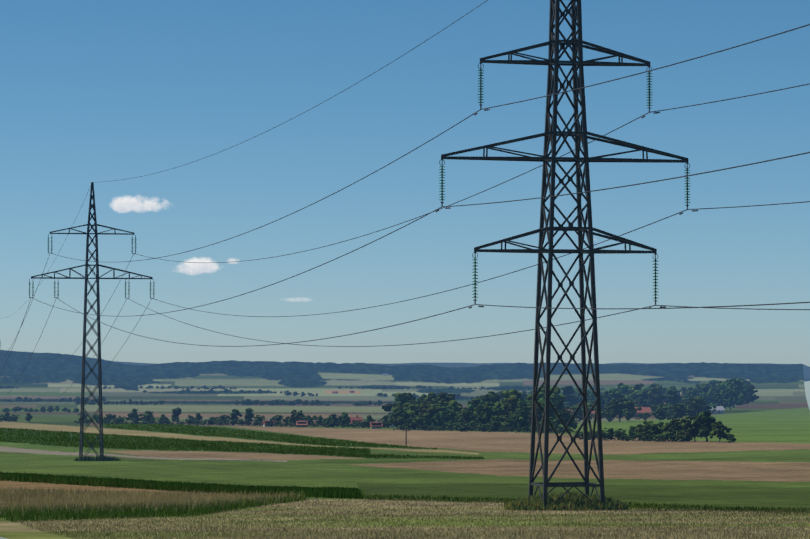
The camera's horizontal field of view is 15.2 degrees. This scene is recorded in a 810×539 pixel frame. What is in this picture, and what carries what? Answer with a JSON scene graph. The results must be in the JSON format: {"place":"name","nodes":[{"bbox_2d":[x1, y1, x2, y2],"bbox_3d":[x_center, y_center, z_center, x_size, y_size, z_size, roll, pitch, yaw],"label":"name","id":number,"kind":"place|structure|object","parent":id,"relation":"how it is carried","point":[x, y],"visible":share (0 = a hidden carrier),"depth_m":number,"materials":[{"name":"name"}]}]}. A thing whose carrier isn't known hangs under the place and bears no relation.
{"place":"outdoors","nodes":[
{"label":"outdoors","id":0,"kind":"place"},
{"bbox_2d":[0,350,809,538],"bbox_3d":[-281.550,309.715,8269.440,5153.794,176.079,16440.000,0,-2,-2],"label":"terrain","id":1,"kind":"structure","parent":0,"point":[763,459],"depth_m":517.15,"materials":[{"name":"green plant"}]},
{"bbox_2d":[8,414,18,421],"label":"tree","id":2,"kind":"object","parent":1,"relation":"on","point":[13,417],"visible":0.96,"depth_m":1166.79,"materials":[{"name":"green plant"}]},
{"bbox_2d":[28,182,154,460],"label":"pylon","id":3,"kind":"object","parent":1,"relation":"on","point":[98,332],"visible":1,"depth_m":420.02,"materials":[{"name":"metal"}]},
{"bbox_2d":[0,0,809,407],"bbox_3d":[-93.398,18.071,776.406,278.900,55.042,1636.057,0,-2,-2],"label":"conductors","id":4,"kind":"structure","parent":3,"relation":"attached to","point":[450,208],"depth_m":205.99,"materials":[{"name":"grey metal"}]},
{"bbox_2d":[74,454,120,460],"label":"grass tuft","id":5,"kind":"object","parent":1,"relation":"on","point":[104,458],"visible":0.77,"depth_m":418.58,"materials":[{"name":"green plant"}]},
{"bbox_2d":[103,414,116,420],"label":"tree","id":6,"kind":"object","parent":1,"relation":"on","point":[109,416],"visible":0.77,"depth_m":1103.48,"materials":[{"name":"green plant"}]},
{"bbox_2d":[126,408,138,422],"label":"tree","id":7,"kind":"object","parent":1,"relation":"on","point":[132,415],"visible":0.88,"depth_m":1075.10,"materials":[{"name":"green plant"}]},
{"bbox_2d":[137,411,155,420],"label":"tree","id":8,"kind":"object","parent":1,"relation":"on","point":[147,415],"visible":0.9,"depth_m":1071.18,"materials":[{"name":"green plant"}]},
{"bbox_2d":[0,485,304,515],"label":"crop field","id":9,"kind":"structure","parent":1,"relation":"on","point":[20,499],"depth_m":202.07,"materials":[{"name":"plant"}]},
{"bbox_2d":[0,495,308,521],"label":"crop field","id":10,"kind":"structure","parent":1,"relation":"on","point":[63,514],"depth_m":160.26,"materials":[{"name":"plant"}]},
{"bbox_2d":[171,407,181,421],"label":"tree","id":11,"kind":"object","parent":1,"relation":"on","point":[176,412],"visible":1,"depth_m":1087.43,"materials":[{"name":"green plant"}]},
{"bbox_2d":[0,471,364,498],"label":"crop edge","id":12,"kind":"object","parent":1,"relation":"on","point":[206,488],"visible":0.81,"depth_m":243.91,"materials":[{"name":"green plant"}]},
{"bbox_2d":[200,419,213,424],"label":"tree","id":13,"kind":"object","parent":1,"relation":"on","point":[205,422],"visible":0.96,"depth_m":976.21,"materials":[{"name":"green plant"}]},
{"bbox_2d":[0,422,436,457],"bbox_3d":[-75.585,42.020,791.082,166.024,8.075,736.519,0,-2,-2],"label":"crop","id":14,"kind":"object","parent":1,"relation":"on","point":[193,446],"visible":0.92,"depth_m":592.58,"materials":[{"name":"green plant"}]},
{"bbox_2d":[219,415,230,421],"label":"tree","id":15,"kind":"object","parent":1,"relation":"on","point":[223,417],"visible":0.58,"depth_m":1031.98,"materials":[{"name":"green plant"}]},
{"bbox_2d":[230,409,241,421],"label":"tree","id":16,"kind":"object","parent":1,"relation":"on","point":[235,413],"visible":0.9,"depth_m":1008.14,"materials":[{"name":"green plant"}]},
{"bbox_2d":[0,455,483,498],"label":"crop","id":17,"kind":"object","parent":1,"relation":"on","point":[406,457],"visible":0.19,"depth_m":270.45,"materials":[{"name":"green plant"}]},
{"bbox_2d":[244,408,253,422],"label":"tree","id":18,"kind":"object","parent":1,"relation":"on","point":[249,414],"visible":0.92,"depth_m":983.91,"materials":[{"name":"green plant"}]},
{"bbox_2d":[253,415,264,422],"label":"tree","id":19,"kind":"object","parent":1,"relation":"on","point":[258,418],"visible":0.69,"depth_m":981.11,"materials":[{"name":"green plant"}]},
{"bbox_2d":[262,418,274,426],"bbox_3d":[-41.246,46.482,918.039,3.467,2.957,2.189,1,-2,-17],"label":"house","id":20,"kind":"structure","parent":1,"relation":"on","point":[265,423],"depth_m":917.36,"materials":[{"name":"tile"}]},
{"bbox_2d":[271,415,288,423],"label":"tree","id":21,"kind":"object","parent":1,"relation":"on","point":[279,418],"visible":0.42,"depth_m":955.58,"materials":[{"name":"green plant"}]},
{"bbox_2d":[283,410,304,424],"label":"tree","id":22,"kind":"object","parent":1,"relation":"on","point":[293,417],"visible":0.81,"depth_m":930.73,"materials":[{"name":"green plant"}]},
{"bbox_2d":[296,419,308,426],"bbox_3d":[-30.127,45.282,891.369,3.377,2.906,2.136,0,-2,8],"label":"house","id":23,"kind":"structure","parent":1,"relation":"on","point":[303,423],"depth_m":890.64,"materials":[{"name":"tile"}]},
{"bbox_2d":[298,415,317,425],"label":"tree","id":24,"kind":"object","parent":1,"relation":"on","point":[309,418],"visible":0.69,"depth_m":928.50,"materials":[{"name":"green plant"}]},
{"bbox_2d":[323,420,335,426],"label":"tree","id":25,"kind":"object","parent":1,"relation":"on","point":[331,424],"visible":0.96,"depth_m":871.76,"materials":[{"name":"green plant"}]},
{"bbox_2d":[322,414,339,426],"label":"tree","id":26,"kind":"object","parent":1,"relation":"on","point":[334,417],"visible":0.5,"depth_m":885.55,"materials":[{"name":"green plant"}]},
{"bbox_2d":[337,412,350,426],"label":"tree","id":27,"kind":"object","parent":1,"relation":"on","point":[343,418],"visible":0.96,"depth_m":880.84,"materials":[{"name":"green plant"}]},
{"bbox_2d":[348,415,362,423],"bbox_3d":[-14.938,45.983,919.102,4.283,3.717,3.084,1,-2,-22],"label":"house","id":28,"kind":"structure","parent":1,"relation":"on","point":[355,419],"depth_m":918.47,"materials":[{"name":"tile"}]},
{"bbox_2d":[364,415,374,427],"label":"tree","id":29,"kind":"object","parent":1,"relation":"on","point":[369,419],"visible":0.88,"depth_m":839.95,"materials":[{"name":"green plant"}]},
{"bbox_2d":[369,420,382,428],"bbox_3d":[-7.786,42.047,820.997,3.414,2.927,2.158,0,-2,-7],"label":"house","id":30,"kind":"structure","parent":1,"relation":"on","point":[376,425],"depth_m":820.22,"materials":[{"name":"tile"}]},
{"bbox_2d":[381,392,415,415],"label":"tree","id":31,"kind":"object","parent":1,"relation":"on","point":[389,407],"visible":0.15,"depth_m":932.01,"materials":[{"name":"green plant"}]},
{"bbox_2d":[388,403,410,426],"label":"tree","id":32,"kind":"object","parent":1,"relation":"on","point":[395,422],"visible":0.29,"depth_m":787.29,"materials":[{"name":"green plant"}]},
{"bbox_2d":[392,394,408,412],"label":"tree","id":33,"kind":"object","parent":1,"relation":"on","point":[401,399],"visible":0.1,"depth_m":883.40,"materials":[{"name":"green plant"}]},
{"bbox_2d":[399,404,420,429],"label":"tree","id":34,"kind":"object","parent":1,"relation":"on","point":[411,409],"visible":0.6,"depth_m":782.13,"materials":[{"name":"green plant"}]},
{"bbox_2d":[13,498,809,538],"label":"stubble","id":35,"kind":"object","parent":1,"relation":"on","point":[107,534],"visible":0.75,"depth_m":123.53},
{"bbox_2d":[409,415,426,429],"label":"tree","id":36,"kind":"object","parent":1,"relation":"on","point":[416,420],"visible":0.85,"depth_m":766.27,"materials":[{"name":"green plant"}]},
{"bbox_2d":[408,402,437,426],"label":"tree","id":37,"kind":"object","parent":1,"relation":"on","point":[428,411],"visible":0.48,"depth_m":775.99,"materials":[{"name":"green plant"}]},
{"bbox_2d":[421,424,432,430],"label":"tree","id":38,"kind":"object","parent":1,"relation":"on","point":[425,429],"visible":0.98,"depth_m":745.66,"materials":[{"name":"green plant"}]},
{"bbox_2d":[420,408,434,427],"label":"tree","id":39,"kind":"object","parent":1,"relation":"on","point":[425,415],"visible":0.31,"depth_m":774.97,"materials":[{"name":"green plant"}]},
{"bbox_2d":[423,392,461,405],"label":"tree","id":40,"kind":"object","parent":1,"relation":"on","point":[429,400],"visible":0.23,"depth_m":856.65,"materials":[{"name":"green plant"}]},
{"bbox_2d":[430,409,458,426],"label":"tree","id":41,"kind":"object","parent":1,"relation":"on","point":[450,415],"visible":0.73,"depth_m":769.19,"materials":[{"name":"green plant"}]},
{"bbox_2d":[428,400,462,421],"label":"tree","id":42,"kind":"object","parent":1,"relation":"on","point":[439,406],"visible":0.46,"depth_m":788.57,"materials":[{"name":"green plant"}]},
{"bbox_2d":[448,421,462,430],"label":"tree","id":43,"kind":"object","parent":1,"relation":"on","point":[450,424],"visible":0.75,"depth_m":742.61,"materials":[{"name":"green plant"}]},
{"bbox_2d":[453,423,470,431],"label":"tree","id":44,"kind":"object","parent":1,"relation":"on","point":[463,427],"visible":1,"depth_m":714.52,"materials":[{"name":"green plant"}]},
{"bbox_2d":[457,409,473,430],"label":"tree","id":45,"kind":"object","parent":1,"relation":"on","point":[466,415],"visible":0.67,"depth_m":745.35,"materials":[{"name":"green plant"}]},
{"bbox_2d":[463,398,485,411],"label":"tree","id":46,"kind":"object","parent":1,"relation":"on","point":[473,404],"visible":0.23,"depth_m":834.55,"materials":[{"name":"green plant"}]},
{"bbox_2d":[471,404,486,422],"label":"tree","id":47,"kind":"object","parent":1,"relation":"on","point":[473,417],"visible":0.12,"depth_m":735.53,"materials":[{"name":"green plant"}]},
{"bbox_2d":[479,424,487,431],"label":"tree","id":48,"kind":"object","parent":1,"relation":"on","point":[483,427],"visible":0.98,"depth_m":706.90,"materials":[{"name":"green plant"}]},
{"bbox_2d":[474,401,505,430],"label":"tree","id":49,"kind":"object","parent":1,"relation":"on","point":[488,412],"visible":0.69,"depth_m":722.65,"materials":[{"name":"green plant"}]},
{"bbox_2d":[480,391,499,405],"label":"tree","id":50,"kind":"object","parent":1,"relation":"on","point":[491,396],"visible":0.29,"depth_m":838.65,"materials":[{"name":"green plant"}]},
{"bbox_2d":[490,415,500,431],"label":"tree","id":51,"kind":"object","parent":1,"relation":"on","point":[495,423],"visible":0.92,"depth_m":712.61,"materials":[{"name":"green plant"}]},
{"bbox_2d":[500,397,518,426],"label":"tree","id":52,"kind":"object","parent":1,"relation":"on","point":[509,405],"visible":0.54,"depth_m":737.58,"materials":[{"name":"green plant"}]},
{"bbox_2d":[491,389,531,422],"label":"tree","id":53,"kind":"object","parent":1,"relation":"on","point":[512,393],"visible":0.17,"depth_m":814.15,"materials":[{"name":"green plant"}]},
{"bbox_2d":[505,409,527,429],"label":"tree","id":54,"kind":"object","parent":1,"relation":"on","point":[509,421],"visible":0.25,"depth_m":713.95,"materials":[{"name":"green plant"}]},
{"bbox_2d":[512,405,531,429],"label":"tree","id":55,"kind":"object","parent":1,"relation":"on","point":[520,418],"visible":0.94,"depth_m":700.28,"materials":[{"name":"green plant"}]},
{"bbox_2d":[524,401,556,420],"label":"tree","id":56,"kind":"object","parent":1,"relation":"on","point":[542,405],"visible":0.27,"depth_m":717.97,"materials":[{"name":"green plant"}]},
{"bbox_2d":[524,393,558,417],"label":"tree","id":57,"kind":"object","parent":1,"relation":"on","point":[541,399],"visible":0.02,"depth_m":819.99,"materials":[{"name":"green plant"}]},
{"bbox_2d":[529,422,556,432],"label":"tree","id":58,"kind":"object","parent":1,"relation":"on","point":[555,426],"visible":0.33,"depth_m":675.07,"materials":[{"name":"green plant"}]},
{"bbox_2d":[527,386,564,412],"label":"tree","id":59,"kind":"object","parent":1,"relation":"on","point":[557,398],"visible":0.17,"depth_m":824.54,"materials":[{"name":"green plant"}]},
{"bbox_2d":[439,0,690,509],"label":"pylon","id":60,"kind":"object","parent":1,"relation":"on","point":[551,133],"visible":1,"depth_m":188.03,"materials":[{"name":"metal"}]},
{"bbox_2d":[552,409,577,429],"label":"tree","id":61,"kind":"object","parent":1,"relation":"on","point":[565,416],"visible":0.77,"depth_m":705.34,"materials":[{"name":"green plant"}]},
{"bbox_2d":[504,491,627,510],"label":"grass tuft","id":62,"kind":"object","parent":1,"relation":"on","point":[573,501],"visible":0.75,"depth_m":185.98,"materials":[{"name":"green plant"}]},
{"bbox_2d":[560,386,576,405],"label":"tree","id":63,"kind":"object","parent":1,"relation":"on","point":[567,392],"visible":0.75,"depth_m":1663.15,"materials":[{"name":"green plant"}]},
{"bbox_2d":[560,388,590,400],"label":"tree","id":64,"kind":"object","parent":1,"relation":"on","point":[576,392],"visible":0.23,"depth_m":1844.42,"materials":[{"name":"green plant"}]},
{"bbox_2d":[565,403,595,421],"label":"tree","id":65,"kind":"object","parent":1,"relation":"on","point":[580,410],"visible":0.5,"depth_m":1035.48,"materials":[{"name":"green plant"}]},
{"bbox_2d":[361,492,809,513],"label":"grass strip","id":66,"kind":"object","parent":1,"relation":"on","point":[676,506],"visible":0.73,"depth_m":194.49,"materials":[{"name":"green plant"}]},
{"bbox_2d":[579,391,595,402],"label":"tree","id":67,"kind":"object","parent":1,"relation":"on","point":[591,396],"visible":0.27,"depth_m":1707.85,"materials":[{"name":"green plant"}]},
{"bbox_2d":[592,431,614,439],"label":"bush","id":68,"kind":"object","parent":1,"relation":"on","point":[603,434],"visible":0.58,"depth_m":556.25,"materials":[{"name":"green plant"}]},
{"bbox_2d":[602,428,626,439],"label":"bush","id":69,"kind":"object","parent":1,"relation":"on","point":[610,431],"visible":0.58,"depth_m":559.00,"materials":[{"name":"green plant"}]},
{"bbox_2d":[600,388,629,409],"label":"tree","id":70,"kind":"object","parent":1,"relation":"on","point":[614,394],"visible":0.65,"depth_m":1533.63,"materials":[{"name":"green plant"}]},
{"bbox_2d":[601,398,641,421],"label":"tree","id":71,"kind":"object","parent":1,"relation":"on","point":[618,407],"visible":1,"depth_m":1031.55,"materials":[{"name":"green plant"}]},
{"bbox_2d":[617,383,631,397],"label":"tree","id":72,"kind":"object","parent":1,"relation":"on","point":[622,389],"visible":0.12,"depth_m":1749.77,"materials":[{"name":"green plant"}]},
{"bbox_2d":[628,426,635,436],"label":"tree","id":73,"kind":"object","parent":1,"relation":"on","point":[632,430],"visible":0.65,"depth_m":552.29,"materials":[{"name":"green plant"}]},
{"bbox_2d":[629,433,642,440],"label":"bush","id":74,"kind":"object","parent":1,"relation":"on","point":[639,434],"visible":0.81,"depth_m":544.02,"materials":[{"name":"green plant"}]},
{"bbox_2d":[628,383,648,404],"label":"tree","id":75,"kind":"object","parent":1,"relation":"on","point":[637,392],"visible":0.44,"depth_m":1772.64,"materials":[{"name":"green plant"}]},
{"bbox_2d":[634,397,646,406],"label":"tree","id":76,"kind":"object","parent":1,"relation":"on","point":[639,402],"visible":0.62,"depth_m":1582.33,"materials":[{"name":"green plant"}]},
{"bbox_2d":[634,406,650,415],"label":"house","id":77,"kind":"structure","parent":1,"relation":"on","point":[645,409],"depth_m":1337.32,"materials":[{"name":"tile"}]},
{"bbox_2d":[635,426,658,438],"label":"tree","id":78,"kind":"object","parent":1,"relation":"on","point":[645,430],"visible":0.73,"depth_m":547.72,"materials":[{"name":"green plant"}]},
{"bbox_2d":[639,434,656,441],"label":"bush","id":79,"kind":"object","parent":1,"relation":"on","point":[649,437],"visible":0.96,"depth_m":538.79,"materials":[{"name":"green plant"}]},
{"bbox_2d":[636,420,663,439],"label":"tree","id":80,"kind":"object","parent":1,"relation":"on","point":[651,423],"visible":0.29,"depth_m":550.32,"materials":[{"name":"green plant"}]},
{"bbox_2d":[644,383,664,393],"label":"tree","id":81,"kind":"object","parent":1,"relation":"on","point":[661,391],"visible":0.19,"depth_m":2131.45,"materials":[{"name":"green plant"}]},
{"bbox_2d":[646,386,666,410],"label":"tree","id":82,"kind":"object","parent":1,"relation":"on","point":[655,398],"visible":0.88,"depth_m":1695.18,"materials":[{"name":"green plant"}]},
{"bbox_2d":[651,433,664,441],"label":"bush","id":83,"kind":"object","parent":1,"relation":"on","point":[655,438],"visible":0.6,"depth_m":537.07,"materials":[{"name":"green plant"}]},
{"bbox_2d":[651,408,665,419],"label":"tree","id":84,"kind":"object","parent":1,"relation":"on","point":[661,412],"visible":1,"depth_m":1061.65,"materials":[{"name":"green plant"}]},
{"bbox_2d":[650,403,670,416],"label":"tree","id":85,"kind":"object","parent":1,"relation":"on","point":[661,406],"visible":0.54,"depth_m":1199.23,"materials":[{"name":"green plant"}]},
{"bbox_2d":[664,432,675,441],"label":"bush","id":86,"kind":"object","parent":1,"relation":"on","point":[669,435],"visible":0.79,"depth_m":534.12,"materials":[{"name":"green plant"}]},
{"bbox_2d":[662,418,682,434],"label":"tree","id":87,"kind":"object","parent":1,"relation":"on","point":[669,427],"visible":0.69,"depth_m":540.08,"materials":[{"name":"green plant"}]},
{"bbox_2d":[667,387,680,404],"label":"tree","id":88,"kind":"object","parent":1,"relation":"on","point":[673,398],"visible":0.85,"depth_m":1544.62,"materials":[{"name":"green plant"}]},
{"bbox_2d":[669,403,692,418],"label":"tree","id":89,"kind":"object","parent":1,"relation":"on","point":[680,411],"visible":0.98,"depth_m":1099.36,"materials":[{"name":"green plant"}]},
{"bbox_2d":[676,435,687,441],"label":"bush","id":90,"kind":"object","parent":1,"relation":"on","point":[681,436],"visible":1,"depth_m":530.25,"materials":[{"name":"green plant"}]},
{"bbox_2d":[678,387,688,394],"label":"tree","id":91,"kind":"object","parent":1,"relation":"on","point":[683,389],"visible":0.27,"depth_m":2517.12,"materials":[{"name":"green plant"}]},
{"bbox_2d":[679,395,689,403],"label":"tree","id":92,"kind":"object","parent":1,"relation":"on","point":[684,398],"visible":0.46,"depth_m":1898.95,"materials":[{"name":"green plant"}]},
{"bbox_2d":[682,387,700,397],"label":"tree","id":93,"kind":"object","parent":1,"relation":"on","point":[688,392],"visible":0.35,"depth_m":2122.97,"materials":[{"name":"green plant"}]},
{"bbox_2d":[685,405,699,416],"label":"tree","id":94,"kind":"object","parent":1,"relation":"on","point":[689,414],"visible":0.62,"depth_m":1120.03,"materials":[{"name":"green plant"}]},
{"bbox_2d":[678,415,707,441],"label":"tree","id":95,"kind":"object","parent":1,"relation":"on","point":[690,430],"visible":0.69,"depth_m":530.66,"materials":[{"name":"green plant"}]},
{"bbox_2d":[685,384,707,395],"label":"tree","id":96,"kind":"object","parent":1,"relation":"on","point":[697,388],"visible":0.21,"depth_m":2239.66,"materials":[{"name":"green plant"}]},
{"bbox_2d":[684,397,710,414],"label":"tree","id":97,"kind":"object","parent":1,"relation":"on","point":[697,405],"visible":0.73,"depth_m":1241.07,"materials":[{"name":"green plant"}]},
{"bbox_2d":[683,398,715,414],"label":"tree","id":98,"kind":"object","parent":1,"relation":"on","point":[685,405],"visible":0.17,"depth_m":1256.50,"materials":[{"name":"green plant"}]},
{"bbox_2d":[691,411,715,441],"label":"tree","id":99,"kind":"object","parent":1,"relation":"on","point":[705,420],"visible":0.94,"depth_m":528.81,"materials":[{"name":"green plant"}]},
{"bbox_2d":[696,383,725,401],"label":"tree","id":100,"kind":"object","parent":1,"relation":"on","point":[703,386],"visible":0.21,"depth_m":1961.47,"materials":[{"name":"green plant"}]},
{"bbox_2d":[707,380,717,386],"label":"tree","id":101,"kind":"object","parent":1,"relation":"on","point":[713,383],"visible":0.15,"depth_m":2565.31,"materials":[{"name":"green plant"}]},
{"bbox_2d":[702,392,726,404],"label":"tree","id":102,"kind":"object","parent":1,"relation":"on","point":[707,398],"visible":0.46,"depth_m":1898.44,"materials":[{"name":"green plant"}]},
{"bbox_2d":[709,406,724,413],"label":"barn","id":103,"kind":"structure","parent":1,"relation":"on","point":[720,409],"depth_m":1465.27,"materials":[{"name":"grey metal"}]},
{"bbox_2d":[709,421,731,441],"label":"tree","id":104,"kind":"object","parent":1,"relation":"on","point":[718,431],"visible":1,"depth_m":521.43,"materials":[{"name":"green plant"}]},
{"bbox_2d":[714,387,745,409],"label":"tree","id":105,"kind":"object","parent":1,"relation":"on","point":[730,396],"visible":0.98,"depth_m":1726.83,"materials":[{"name":"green plant"}]},
{"bbox_2d":[727,434,736,442],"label":"bush","id":106,"kind":"object","parent":1,"relation":"on","point":[732,438],"visible":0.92,"depth_m":514.54,"materials":[{"name":"green plant"}]},
{"bbox_2d":[707,378,758,407],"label":"tree","id":107,"kind":"object","parent":1,"relation":"on","point":[748,391],"visible":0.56,"depth_m":1919.11,"materials":[{"name":"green plant"}]},
{"bbox_2d":[732,377,750,387],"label":"tree","id":108,"kind":"object","parent":1,"relation":"on","point":[746,382],"visible":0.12,"depth_m":2679.44,"materials":[{"name":"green plant"}]},
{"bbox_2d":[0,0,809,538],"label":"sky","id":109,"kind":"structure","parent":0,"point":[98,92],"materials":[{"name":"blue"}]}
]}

